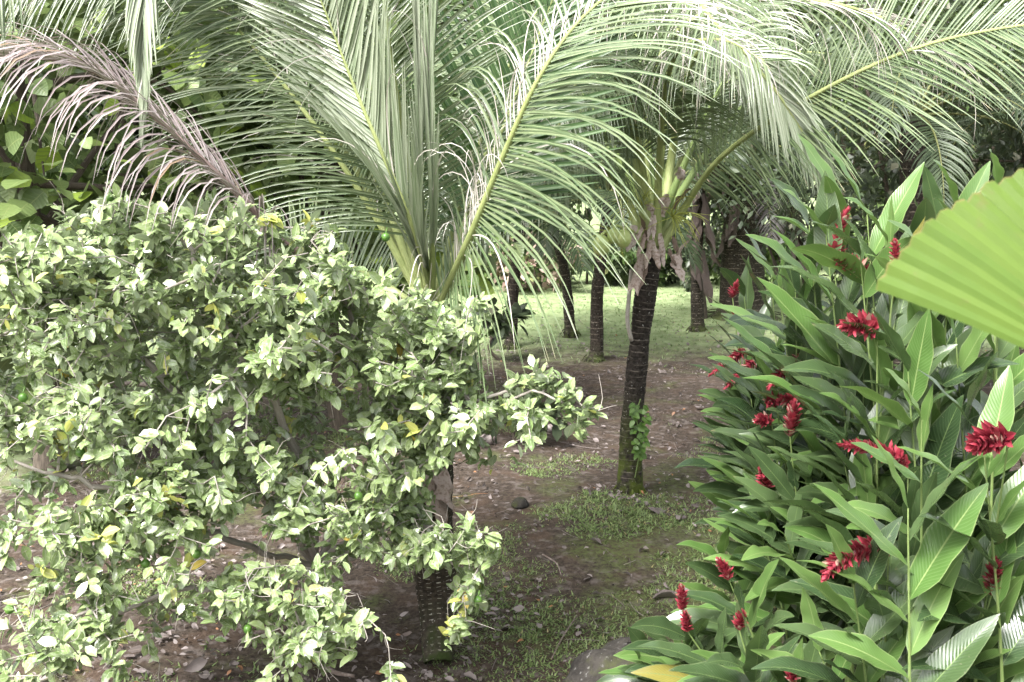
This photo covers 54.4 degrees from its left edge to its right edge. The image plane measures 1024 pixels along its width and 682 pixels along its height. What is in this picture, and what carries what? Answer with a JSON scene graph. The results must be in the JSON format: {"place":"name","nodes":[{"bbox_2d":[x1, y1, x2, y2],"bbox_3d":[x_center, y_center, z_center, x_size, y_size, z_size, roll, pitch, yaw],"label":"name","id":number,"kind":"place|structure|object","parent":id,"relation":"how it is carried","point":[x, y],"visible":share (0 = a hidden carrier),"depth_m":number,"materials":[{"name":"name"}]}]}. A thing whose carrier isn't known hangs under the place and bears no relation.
{"place":"outdoors","nodes":[
{"label":"outdoors","id":0,"kind":"place"},
{"bbox_2d":[6,416,854,681],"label":"short grass","id":1,"kind":"structure","parent":0,"point":[529,635],"depth_m":8.60,"materials":[{"name":"plant"}]},
{"bbox_2d":[0,178,1023,681],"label":"ground","id":2,"kind":"structure","parent":0,"point":[550,538],"depth_m":9.84,"materials":[{"name":"soil"}]},
{"bbox_2d":[0,1,141,219],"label":"broadleaf tree","id":3,"kind":"object","parent":2,"relation":"on","point":[94,113],"visible":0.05,"depth_m":14.20,"materials":[{"name":"green plant"}]},
{"bbox_2d":[4,2,206,218],"bbox_3d":[-13.570,-8.367,34.704,7.984,12.035,7.584,-1,10,-8],"label":"broadleaf tree","id":4,"kind":"object","parent":2,"relation":"on","point":[98,108],"visible":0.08,"depth_m":33.66,"materials":[{"name":"green plant"}]},
{"bbox_2d":[0,0,302,471],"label":"broadleaf tree","id":5,"kind":"object","parent":2,"relation":"on","point":[25,196],"visible":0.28,"depth_m":10.76,"materials":[{"name":"green plant"}]},
{"bbox_2d":[0,180,611,681],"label":"shrub","id":6,"kind":"object","parent":2,"relation":"on","point":[276,362],"visible":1,"depth_m":5.76,"materials":[{"name":"green plant"}]},
{"bbox_2d":[120,0,526,431],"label":"broadleaf tree","id":7,"kind":"object","parent":2,"relation":"on","point":[340,420],"visible":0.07,"depth_m":12.52,"materials":[{"name":"green plant"}]},
{"bbox_2d":[0,0,781,664],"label":"coconut palm","id":8,"kind":"object","parent":2,"relation":"on","point":[378,134],"visible":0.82,"depth_m":6.30,"materials":[{"name":"green plant"}]},
{"bbox_2d":[394,0,577,236],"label":"broadleaf tree","id":9,"kind":"object","parent":2,"relation":"on","point":[452,2],"visible":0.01,"depth_m":32.46,"materials":[{"name":"green plant"}]},
{"bbox_2d":[2,276,993,451],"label":"lawn grass","id":10,"kind":"structure","parent":2,"relation":"on","point":[615,312],"depth_m":23.72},
{"bbox_2d":[476,296,535,360],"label":"shrub","id":11,"kind":"object","parent":2,"relation":"on","point":[520,312],"visible":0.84,"depth_m":18.32,"materials":[{"name":"green plant"}]},
{"bbox_2d":[0,315,1023,681],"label":"leaf litter","id":12,"kind":"object","parent":2,"relation":"on","point":[198,663],"visible":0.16,"depth_m":8.55,"materials":[{"name":"plant"}]},
{"bbox_2d":[480,389,579,445],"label":"shrub","id":13,"kind":"object","parent":2,"relation":"on","point":[556,432],"visible":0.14,"depth_m":12.75,"materials":[{"name":"green plant"}]},
{"bbox_2d":[436,101,631,349],"bbox_3d":[0.012,-2.186,19.418,4.836,4.959,5.130,0,10,0],"label":"coconut palm","id":14,"kind":"object","parent":2,"relation":"on","point":[513,292],"visible":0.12,"depth_m":18.28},
{"bbox_2d":[485,226,585,292],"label":"shrub","id":15,"kind":"object","parent":2,"relation":"on","point":[531,264],"visible":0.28,"depth_m":28.59,"materials":[{"name":"green plant"}]},
{"bbox_2d":[494,220,591,287],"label":"shrub","id":16,"kind":"object","parent":2,"relation":"on","point":[538,267],"visible":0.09,"depth_m":30.15,"materials":[{"name":"green plant"}]},
{"bbox_2d":[481,102,625,337],"bbox_3d":[0.731,-2.595,21.221,4.556,5.176,5.027,0,10,0],"label":"coconut palm","id":17,"kind":"object","parent":2,"relation":"on","point":[568,329],"visible":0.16,"depth_m":21.23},
{"bbox_2d":[494,107,729,362],"bbox_3d":[1.647,-1.862,18.220,4.094,4.800,4.202,7,12,34],"label":"coconut palm","id":18,"kind":"object","parent":2,"relation":"on","point":[596,353],"visible":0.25,"depth_m":18.03,"materials":[{"name":"plant"}]},
{"bbox_2d":[562,637,673,681],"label":"rock","id":19,"kind":"object","parent":2,"relation":"on","point":[588,665],"visible":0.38,"depth_m":6.53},
{"bbox_2d":[549,0,699,249],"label":"broadleaf tree","id":20,"kind":"object","parent":2,"relation":"on","point":[578,208],"visible":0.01,"depth_m":34.08,"materials":[{"name":"green plant"}]},
{"bbox_2d":[586,214,689,286],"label":"shrub","id":21,"kind":"object","parent":2,"relation":"on","point":[628,256],"visible":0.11,"depth_m":29.99,"materials":[{"name":"green plant"}]},
{"bbox_2d":[597,627,680,681],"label":"ginger plant","id":22,"kind":"object","parent":2,"relation":"on","point":[615,674],"visible":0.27,"depth_m":6.22,"materials":[{"name":"green plant"}]},
{"bbox_2d":[604,225,679,286],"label":"shrub","id":23,"kind":"object","parent":2,"relation":"on","point":[619,269],"visible":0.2,"depth_m":30.32,"materials":[{"name":"green plant"}]},
{"bbox_2d":[613,633,726,680],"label":"ginger plant","id":24,"kind":"object","parent":2,"relation":"on","point":[629,655],"visible":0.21,"depth_m":6.09,"materials":[{"name":"green plant"}]},
{"bbox_2d":[621,583,752,673],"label":"ginger plant","id":25,"kind":"object","parent":2,"relation":"on","point":[660,628],"visible":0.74,"depth_m":5.79,"materials":[{"name":"green plant"}]},
{"bbox_2d":[665,218,722,291],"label":"shrub","id":26,"kind":"object","parent":2,"relation":"on","point":[687,286],"visible":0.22,"depth_m":29.45,"materials":[{"name":"green plant"}]},
{"bbox_2d":[600,2,809,318],"bbox_3d":[4.479,-5.063,23.397,5.331,9.309,4.034,0,10,0],"label":"dark tree","id":27,"kind":"object","parent":2,"relation":"on","point":[718,222],"visible":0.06,"depth_m":23.35,"materials":[{"name":"green plant"}]},
{"bbox_2d":[599,81,811,332],"bbox_3d":[4.195,-2.813,21.369,4.908,5.541,4.440,0,10,0],"label":"coconut palm","id":28,"kind":"object","parent":2,"relation":"on","point":[700,282],"visible":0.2,"depth_m":21.40,"materials":[{"name":"plant"}]},
{"bbox_2d":[631,607,784,681],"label":"ginger plant","id":29,"kind":"object","parent":2,"relation":"on","point":[659,672],"visible":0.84,"depth_m":5.58,"materials":[{"name":"green plant"}]},
{"bbox_2d":[406,0,1023,494],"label":"coconut palm","id":30,"kind":"object","parent":2,"relation":"on","point":[760,90],"visible":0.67,"depth_m":8.84,"materials":[{"name":"green plant"}]},
{"bbox_2d":[629,399,651,477],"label":"creeper","id":31,"kind":"object","parent":30,"relation":"attached to","point":[640,448],"visible":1,"depth_m":10.68,"materials":[{"name":"green plant"}]},
{"bbox_2d":[674,433,762,625],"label":"ginger plant","id":32,"kind":"object","parent":2,"relation":"on","point":[710,491],"visible":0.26,"depth_m":7.31,"materials":[{"name":"green plant"}]},
{"bbox_2d":[670,526,774,632],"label":"ginger plant","id":33,"kind":"object","parent":2,"relation":"on","point":[711,572],"visible":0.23,"depth_m":6.39,"materials":[{"name":"green plant"}]},
{"bbox_2d":[696,312,764,483],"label":"ginger plant","id":34,"kind":"object","parent":2,"relation":"on","point":[714,393],"visible":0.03,"depth_m":8.20,"materials":[{"name":"green plant"}]},
{"bbox_2d":[690,279,773,433],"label":"ginger plant","id":35,"kind":"object","parent":2,"relation":"on","point":[733,292],"visible":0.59,"depth_m":8.13,"materials":[{"name":"green plant"}]},
{"bbox_2d":[667,556,800,647],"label":"ginger plant","id":36,"kind":"object","parent":2,"relation":"on","point":[721,603],"visible":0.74,"depth_m":5.78,"materials":[{"name":"green plant"}]},
{"bbox_2d":[668,600,800,681],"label":"ginger plant","id":37,"kind":"object","parent":2,"relation":"on","point":[711,669],"visible":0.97,"depth_m":5.23,"materials":[{"name":"green plant"}]},
{"bbox_2d":[706,348,766,469],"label":"ginger plant","id":38,"kind":"object","parent":2,"relation":"on","point":[736,356],"visible":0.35,"depth_m":7.80,"materials":[{"name":"green plant"}]},
{"bbox_2d":[693,363,782,511],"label":"ginger plant","id":39,"kind":"object","parent":2,"relation":"on","point":[724,372],"visible":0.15,"depth_m":7.57,"materials":[{"name":"green plant"}]},
{"bbox_2d":[700,256,778,428],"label":"ginger plant","id":40,"kind":"object","parent":2,"relation":"on","point":[746,295],"visible":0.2,"depth_m":8.45,"materials":[{"name":"green plant"}]},
{"bbox_2d":[677,635,806,681],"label":"ginger plant","id":41,"kind":"object","parent":2,"relation":"on","point":[706,654],"visible":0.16,"depth_m":5.45,"materials":[{"name":"green plant"}]},
{"bbox_2d":[702,339,784,495],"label":"ginger plant","id":42,"kind":"object","parent":2,"relation":"on","point":[761,407],"visible":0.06,"depth_m":8.07,"materials":[{"name":"green plant"}]},
{"bbox_2d":[701,359,786,499],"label":"ginger plant","id":43,"kind":"object","parent":2,"relation":"on","point":[737,443],"visible":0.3,"depth_m":7.90,"materials":[{"name":"green plant"}]},
{"bbox_2d":[707,215,785,288],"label":"shrub","id":44,"kind":"object","parent":2,"relation":"on","point":[716,276],"visible":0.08,"depth_m":30.20,"materials":[{"name":"green plant"}]},
{"bbox_2d":[710,366,783,487],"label":"ginger plant","id":45,"kind":"object","parent":2,"relation":"on","point":[734,393],"visible":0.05,"depth_m":8.03,"materials":[{"name":"green plant"}]},
{"bbox_2d":[701,332,797,642],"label":"ginger plant","id":46,"kind":"object","parent":2,"relation":"on","point":[747,409],"visible":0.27,"depth_m":6.33,"materials":[{"name":"green plant"}]},
{"bbox_2d":[698,494,808,646],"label":"ginger plant","id":47,"kind":"object","parent":2,"relation":"on","point":[761,614],"visible":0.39,"depth_m":6.24,"materials":[{"name":"green plant"}]},
{"bbox_2d":[721,230,790,392],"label":"ginger plant","id":48,"kind":"object","parent":2,"relation":"on","point":[752,331],"visible":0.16,"depth_m":7.66,"materials":[{"name":"green plant"}]},
{"bbox_2d":[673,1,852,244],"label":"broadleaf tree","id":49,"kind":"object","parent":2,"relation":"on","point":[803,40],"depth_m":33.39,"materials":[{"name":"green plant"}]},
{"bbox_2d":[654,74,872,320],"bbox_3d":[5.492,-3.537,24.005,6.233,6.110,5.726,0,10,0],"label":"coconut palm","id":50,"kind":"object","parent":2,"relation":"on","point":[731,257],"visible":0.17,"depth_m":23.73,"materials":[{"name":"plant"}]},
{"bbox_2d":[698,263,834,642],"bbox_3d":[1.795,0.936,6.747,1.004,2.977,0.542,6,12,32],"label":"ginger plant","id":51,"kind":"object","parent":2,"relation":"on","point":[726,469],"visible":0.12,"depth_m":6.68,"materials":[{"name":"green plant"}]},
{"bbox_2d":[707,412,831,568],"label":"ginger plant","id":52,"kind":"object","parent":2,"relation":"on","point":[762,420],"visible":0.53,"depth_m":6.36,"materials":[{"name":"green plant"}]},
{"bbox_2d":[724,243,819,423],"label":"ginger plant","id":53,"kind":"object","parent":2,"relation":"on","point":[794,276],"visible":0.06,"depth_m":7.61,"materials":[{"name":"green plant"}]},
{"bbox_2d":[716,466,834,639],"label":"ginger plant","id":54,"kind":"object","parent":2,"relation":"on","point":[768,483],"visible":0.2,"depth_m":6.36,"materials":[{"name":"green plant"}]},
{"bbox_2d":[725,392,826,665],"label":"ginger plant","id":55,"kind":"object","parent":2,"relation":"on","point":[770,402],"visible":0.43,"depth_m":6.40,"materials":[{"name":"green plant"}]},
{"bbox_2d":[725,238,830,509],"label":"ginger plant","id":56,"kind":"object","parent":2,"relation":"on","point":[735,318],"visible":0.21,"depth_m":6.91,"materials":[{"name":"green plant"}]},
{"bbox_2d":[708,249,851,643],"bbox_3d":[1.765,0.938,6.374,1.107,3.099,0.525,0,10,0],"label":"ginger plant","id":57,"kind":"object","parent":2,"relation":"on","point":[806,291],"visible":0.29,"depth_m":6.17,"materials":[{"name":"green plant"}]},
{"bbox_2d":[717,398,847,642],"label":"ginger plant","id":58,"kind":"object","parent":2,"relation":"on","point":[775,474],"visible":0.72,"depth_m":6.00,"materials":[{"name":"green plant"}]},
{"bbox_2d":[729,393,850,667],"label":"ginger plant","id":59,"kind":"object","parent":2,"relation":"on","point":[778,436],"visible":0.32,"depth_m":6.14,"materials":[{"name":"green plant"}]},
{"bbox_2d":[733,446,850,628],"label":"ginger plant","id":60,"kind":"object","parent":2,"relation":"on","point":[755,505],"visible":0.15,"depth_m":6.21,"materials":[{"name":"green plant"}]},
{"bbox_2d":[760,637,824,681],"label":"ginger plant","id":61,"kind":"object","parent":2,"relation":"on","point":[809,652],"visible":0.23,"depth_m":4.96,"materials":[{"name":"green plant"}]},
{"bbox_2d":[707,115,877,297],"bbox_3d":[7.596,-3.488,26.932,5.017,5.062,5.021,0,10,0],"label":"coconut palm","id":62,"kind":"object","parent":2,"relation":"on","point":[794,256],"visible":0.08,"depth_m":26.77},
{"bbox_2d":[741,487,857,662],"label":"ginger plant","id":63,"kind":"object","parent":2,"relation":"on","point":[755,551],"visible":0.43,"depth_m":5.94,"materials":[{"name":"green plant"}]},
{"bbox_2d":[739,178,862,666],"bbox_3d":[1.843,0.786,6.054,0.974,3.505,0.517,2,10,12],"label":"ginger plant","id":64,"kind":"object","parent":2,"relation":"on","point":[828,216],"visible":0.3,"depth_m":5.95,"materials":[{"name":"green plant"}]},
{"bbox_2d":[766,353,840,483],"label":"ginger plant","id":65,"kind":"object","parent":2,"relation":"on","point":[780,374],"visible":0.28,"depth_m":6.23,"materials":[{"name":"green plant"}]},
{"bbox_2d":[752,291,873,681],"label":"ginger plant","id":66,"kind":"object","parent":2,"relation":"on","point":[804,469],"visible":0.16,"depth_m":6.01,"materials":[{"name":"green plant"}]},
{"bbox_2d":[747,133,881,516],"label":"ginger plant","id":67,"kind":"object","parent":2,"relation":"on","point":[821,165],"visible":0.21,"depth_m":5.91,"materials":[{"name":"green plant"}]},
{"bbox_2d":[750,587,880,681],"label":"ginger plant","id":68,"kind":"object","parent":2,"relation":"on","point":[808,611],"visible":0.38,"depth_m":5.04,"materials":[{"name":"green plant"}]},
{"bbox_2d":[778,206,855,507],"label":"ginger plant","id":69,"kind":"object","parent":2,"relation":"on","point":[839,306],"visible":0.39,"depth_m":5.86,"materials":[{"name":"green plant"}]},
{"bbox_2d":[744,171,900,681],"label":"ginger plant","id":70,"kind":"object","parent":2,"relation":"on","point":[791,308],"visible":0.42,"depth_m":5.78,"materials":[{"name":"green plant"}]},
{"bbox_2d":[763,385,900,681],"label":"ginger plant","id":71,"kind":"object","parent":2,"relation":"on","point":[812,508],"visible":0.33,"depth_m":5.45,"materials":[{"name":"green plant"}]},
{"bbox_2d":[771,221,910,537],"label":"ginger plant","id":72,"kind":"object","parent":2,"relation":"on","point":[816,425],"visible":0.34,"depth_m":5.52,"materials":[{"name":"green plant"}]},
{"bbox_2d":[803,251,903,681],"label":"ginger plant","id":73,"kind":"object","parent":2,"relation":"on","point":[844,355],"visible":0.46,"depth_m":5.79,"materials":[{"name":"green plant"}]},
{"bbox_2d":[751,516,956,681],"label":"ginger plant","id":74,"kind":"object","parent":2,"relation":"on","point":[871,572],"visible":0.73,"depth_m":4.53,"materials":[{"name":"green plant"}]},
{"bbox_2d":[783,436,946,680],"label":"ginger plant","id":75,"kind":"object","parent":2,"relation":"on","point":[861,473],"visible":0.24,"depth_m":5.36,"materials":[{"name":"green plant"}]},
{"bbox_2d":[714,0,1023,313],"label":"dark tree","id":76,"kind":"object","parent":2,"relation":"on","point":[877,182],"visible":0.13,"depth_m":14.81,"materials":[{"name":"green plant"}]},
{"bbox_2d":[783,238,957,540],"bbox_3d":[1.946,1.029,5.499,0.884,3.214,0.390,0,10,0],"label":"ginger plant","id":77,"kind":"object","parent":2,"relation":"on","point":[885,359],"visible":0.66,"depth_m":5.28,"materials":[{"name":"green plant"}]},
{"bbox_2d":[785,309,956,642],"bbox_3d":[1.927,1.241,5.337,0.919,2.851,0.432,3,10,17],"label":"ginger plant","id":78,"kind":"object","parent":2,"relation":"on","point":[814,532],"visible":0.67,"depth_m":5.23,"materials":[{"name":"green plant"}]},
{"bbox_2d":[812,196,937,483],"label":"ginger plant","id":79,"kind":"object","parent":2,"relation":"on","point":[847,343],"visible":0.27,"depth_m":5.40,"materials":[{"name":"green plant"}]},
{"bbox_2d":[768,0,986,273],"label":"broadleaf tree","id":80,"kind":"object","parent":2,"relation":"on","point":[838,13],"visible":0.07,"depth_m":32.28,"materials":[{"name":"green plant"}]},
{"bbox_2d":[791,147,965,476],"bbox_3d":[2.142,0.741,5.798,1.291,3.680,0.259,-2,10,-9],"label":"ginger plant","id":81,"kind":"object","parent":2,"relation":"on","point":[903,195],"visible":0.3,"depth_m":5.58,"materials":[{"name":"green plant"}]},
{"bbox_2d":[757,3,1023,368],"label":"shaggy palm","id":82,"kind":"object","parent":2,"relation":"on","point":[911,161],"visible":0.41,"depth_m":12.19,"materials":[{"name":"plant"}]},
{"bbox_2d":[789,438,994,676],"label":"ginger plant","id":83,"kind":"object","parent":2,"relation":"on","point":[913,486],"visible":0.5,"depth_m":4.72,"materials":[{"name":"green plant"}]},
{"bbox_2d":[796,436,999,681],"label":"ginger plant","id":84,"kind":"object","parent":2,"relation":"on","point":[936,560],"visible":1,"depth_m":4.36,"materials":[{"name":"green plant"}]},
{"bbox_2d":[820,535,977,681],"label":"ginger plant","id":85,"kind":"object","parent":2,"relation":"on","point":[861,551],"visible":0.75,"depth_m":4.49,"materials":[{"name":"red plant"}]},
{"bbox_2d":[839,158,977,410],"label":"ginger plant","id":86,"kind":"object","parent":2,"relation":"on","point":[924,208],"visible":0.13,"depth_m":5.66,"materials":[{"name":"green plant"}]},
{"bbox_2d":[842,160,990,505],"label":"ginger plant","id":87,"kind":"object","parent":2,"relation":"on","point":[977,181],"visible":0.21,"depth_m":5.33,"materials":[{"name":"green plant"}]},
{"bbox_2d":[840,309,1000,630],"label":"ginger plant","id":88,"kind":"object","parent":2,"relation":"on","point":[916,354],"visible":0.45,"depth_m":5.17,"materials":[{"name":"green plant"}]},
{"bbox_2d":[832,620,1013,681],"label":"ginger plant","id":89,"kind":"object","parent":2,"relation":"on","point":[992,677],"visible":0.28,"depth_m":4.66,"materials":[{"name":"green plant"}]},
{"bbox_2d":[838,368,1015,665],"bbox_3d":[1.873,1.424,4.675,0.791,2.714,0.379,0,10,0],"label":"ginger plant","id":90,"kind":"object","parent":2,"relation":"on","point":[879,511],"visible":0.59,"depth_m":4.54,"materials":[{"name":"green plant"}]},
{"bbox_2d":[876,165,982,390],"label":"ginger plant","id":91,"kind":"object","parent":2,"relation":"on","point":[931,191],"visible":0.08,"depth_m":6.98,"materials":[{"name":"green plant"}]},
{"bbox_2d":[893,226,966,362],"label":"ginger plant","id":92,"kind":"object","parent":2,"relation":"on","point":[900,321],"visible":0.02,"depth_m":7.17,"materials":[{"name":"green plant"}]},
{"bbox_2d":[843,254,1018,550],"bbox_3d":[2.211,1.064,5.483,1.195,3.152,0.490,-2,10,-11],"label":"ginger plant","id":93,"kind":"object","parent":2,"relation":"on","point":[952,375],"visible":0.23,"depth_m":5.31,"materials":[{"name":"green plant"}]},
{"bbox_2d":[851,34,1023,416],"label":"shaggy palm","id":94,"kind":"object","parent":2,"relation":"on","point":[987,124],"visible":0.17,"depth_m":13.37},
{"bbox_2d":[853,0,1023,206],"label":"dark tree","id":95,"kind":"object","parent":2,"relation":"on","point":[985,75],"visible":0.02,"depth_m":17.46,"materials":[{"name":"green plant"}]},
{"bbox_2d":[856,0,1023,203],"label":"broadleaf tree","id":96,"kind":"object","parent":2,"relation":"on","point":[964,45],"visible":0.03,"depth_m":32.91,"materials":[{"name":"green plant"}]},
{"bbox_2d":[868,316,1021,537],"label":"ginger plant","id":97,"kind":"object","parent":2,"relation":"on","point":[970,348],"visible":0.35,"depth_m":5.29,"materials":[{"name":"green plant"}]},
{"bbox_2d":[876,168,1023,348],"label":"fan palm","id":98,"kind":"object","parent":2,"relation":"on","point":[968,269],"visible":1,"depth_m":1.38,"materials":[{"name":"green plant"}]},
{"bbox_2d":[891,419,1023,681],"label":"ginger plant","id":99,"kind":"object","parent":2,"relation":"on","point":[988,437],"visible":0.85,"depth_m":4.43,"materials":[{"name":"green plant"}]},
{"bbox_2d":[895,503,1023,681],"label":"ginger plant","id":100,"kind":"object","parent":2,"relation":"on","point":[975,564],"visible":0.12,"depth_m":4.79,"materials":[{"name":"green plant"}]},
{"bbox_2d":[899,365,1023,681],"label":"ginger plant","id":101,"kind":"object","parent":2,"relation":"on","point":[999,406],"visible":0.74,"depth_m":4.45,"materials":[{"name":"green plant"}]},
{"bbox_2d":[935,556,1023,681],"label":"ginger plant","id":102,"kind":"object","parent":2,"relation":"on","point":[1013,669],"visible":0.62,"depth_m":4.65,"materials":[{"name":"green plant"}]},
{"bbox_2d":[937,149,1023,511],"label":"ginger plant","id":103,"kind":"object","parent":2,"relation":"on","point":[1015,452],"visible":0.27,"depth_m":5.36,"materials":[{"name":"green plant"}]},
{"bbox_2d":[968,406,1023,490],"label":"ginger plant","id":104,"kind":"object","parent":2,"relation":"on","point":[1017,427],"visible":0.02,"depth_m":6.01,"materials":[{"name":"green plant"}]},
{"bbox_2d":[980,346,1021,473],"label":"ginger plant","id":105,"kind":"object","parent":2,"relation":"on","point":[1014,353],"visible":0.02,"depth_m":7.33,"materials":[{"name":"green plant"}]},
{"bbox_2d":[979,337,1023,423],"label":"ginger plant","id":106,"kind":"object","parent":2,"relation":"on","point":[1004,347],"visible":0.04,"depth_m":6.71,"materials":[{"name":"green plant"}]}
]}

